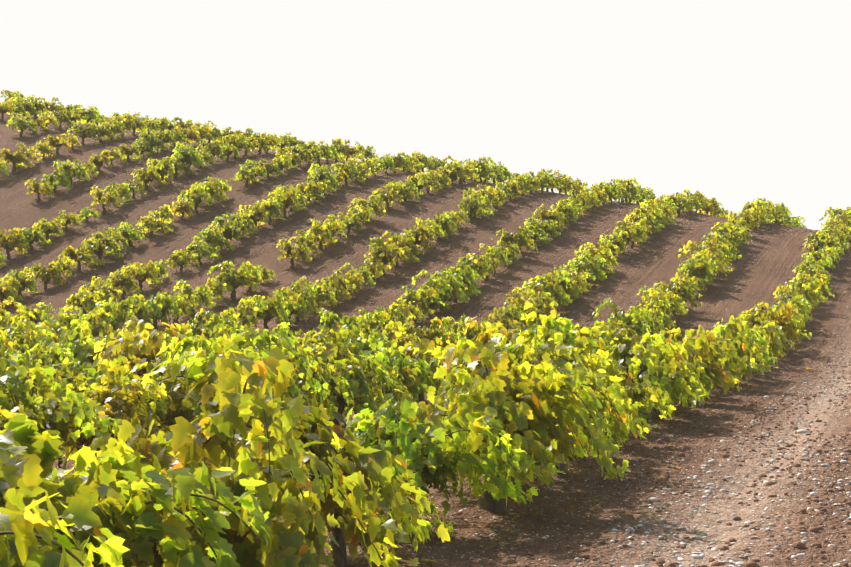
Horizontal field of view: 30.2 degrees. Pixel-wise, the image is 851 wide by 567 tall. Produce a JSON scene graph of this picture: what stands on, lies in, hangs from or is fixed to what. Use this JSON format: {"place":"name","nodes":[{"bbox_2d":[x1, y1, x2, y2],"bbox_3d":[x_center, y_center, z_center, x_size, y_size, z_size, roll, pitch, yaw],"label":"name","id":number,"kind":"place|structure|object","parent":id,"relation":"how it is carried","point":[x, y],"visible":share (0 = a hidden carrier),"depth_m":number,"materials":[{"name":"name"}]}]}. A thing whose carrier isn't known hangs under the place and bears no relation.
{"place":"outdoors","nodes":[
{"label":"outdoors","id":0,"kind":"place"},
{"bbox_2d":[0,113,850,566],"bbox_3d":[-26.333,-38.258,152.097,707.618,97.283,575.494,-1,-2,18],"label":"ground","id":1,"kind":"structure","parent":0,"point":[768,261],"depth_m":44.23,"materials":[{"name":"soil"}]},
{"bbox_2d":[0,90,98,124],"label":"vines","id":2,"kind":"object","parent":1,"relation":"on","point":[9,94],"visible":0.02,"depth_m":80.82,"materials":[{"name":"green plant"}]},
{"bbox_2d":[0,96,146,132],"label":"vines","id":3,"kind":"object","parent":1,"relation":"on","point":[31,105],"visible":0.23,"depth_m":76.97,"materials":[{"name":"green plant"}]},
{"bbox_2d":[6,106,204,140],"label":"vines","id":4,"kind":"object","parent":1,"relation":"on","point":[82,116],"visible":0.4,"depth_m":73.27,"materials":[{"name":"green plant"}]},
{"bbox_2d":[0,111,226,174],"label":"vines","id":5,"kind":"object","parent":1,"relation":"on","point":[129,122],"visible":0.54,"depth_m":69.31,"materials":[{"name":"green plant"}]},
{"bbox_2d":[25,123,293,201],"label":"vines","id":6,"kind":"object","parent":1,"relation":"on","point":[157,140],"visible":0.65,"depth_m":66.15,"materials":[{"name":"green plant"}]},
{"bbox_2d":[0,132,358,264],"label":"vines","id":7,"kind":"object","parent":1,"relation":"on","point":[184,160],"visible":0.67,"depth_m":61.45,"materials":[{"name":"green plant"}]},
{"bbox_2d":[0,138,425,303],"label":"vines","id":8,"kind":"object","parent":1,"relation":"on","point":[100,244],"visible":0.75,"depth_m":55.26,"materials":[{"name":"green plant"}]},
{"bbox_2d":[0,151,492,328],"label":"vines","id":9,"kind":"object","parent":1,"relation":"on","point":[315,186],"visible":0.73,"depth_m":52.68,"materials":[{"name":"green plant"}]},
{"bbox_2d":[0,157,544,347],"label":"vines","id":10,"kind":"object","parent":1,"relation":"on","point":[109,317],"visible":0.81,"depth_m":46.45,"materials":[{"name":"green plant"}]},
{"bbox_2d":[0,169,587,356],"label":"vines","id":11,"kind":"object","parent":1,"relation":"on","point":[280,307],"visible":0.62,"depth_m":46.26,"materials":[{"name":"green plant"}]},
{"bbox_2d":[6,178,664,379],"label":"vines","id":12,"kind":"object","parent":1,"relation":"on","point":[410,304],"visible":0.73,"depth_m":42.31,"materials":[{"name":"green plant"}]},
{"bbox_2d":[0,189,734,403],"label":"vines","id":13,"kind":"object","parent":1,"relation":"on","point":[563,287],"visible":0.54,"depth_m":33.30,"materials":[{"name":"green plant"}]},
{"bbox_2d":[0,198,806,481],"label":"vines","id":14,"kind":"object","parent":1,"relation":"on","point":[73,421],"visible":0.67,"depth_m":16.62,"materials":[{"name":"green plant"}]},
{"bbox_2d":[0,207,850,566],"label":"vines","id":15,"kind":"object","parent":1,"relation":"on","point":[244,473],"visible":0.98,"depth_m":7.90,"materials":[{"name":"green plant"}]},
{"bbox_2d":[41,125,813,511],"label":"pebble rows","id":16,"kind":"object","parent":1,"relation":"on","point":[417,271],"visible":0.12,"depth_m":55.01,"materials":[{"name":"brown stone"}]},
{"bbox_2d":[319,354,811,566],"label":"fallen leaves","id":17,"kind":"object","parent":1,"relation":"on","point":[536,513],"visible":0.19,"depth_m":15.74,"materials":[{"name":"brown plant"}]},
{"bbox_2d":[398,292,846,564],"bbox_3d":[6.224,0.791,27.733,1.029,2.946,42.952,-1,-2,18],"label":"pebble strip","id":18,"kind":"object","parent":1,"relation":"on","point":[563,480],"visible":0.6,"depth_m":12.98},
{"bbox_2d":[406,328,850,566],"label":"clods","id":19,"kind":"object","parent":1,"relation":"on","point":[798,544],"visible":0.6,"depth_m":13.34,"materials":[{"name":"brown soil"}]},
{"bbox_2d":[575,296,850,566],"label":"track pebbles","id":20,"kind":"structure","parent":1,"relation":"on","point":[694,555],"depth_m":11.99,"materials":[{"name":"grey stone"}]},
{"bbox_2d":[704,330,836,492],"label":"pebbles","id":21,"kind":"object","parent":1,"relation":"on","point":[800,431],"visible":0.65,"depth_m":17.18,"materials":[{"name":"grey stone"}]},
{"bbox_2d":[0,0,850,230],"label":"sky","id":22,"kind":"structure","parent":0,"point":[736,103],"materials":[{"name":"white"}]}
]}

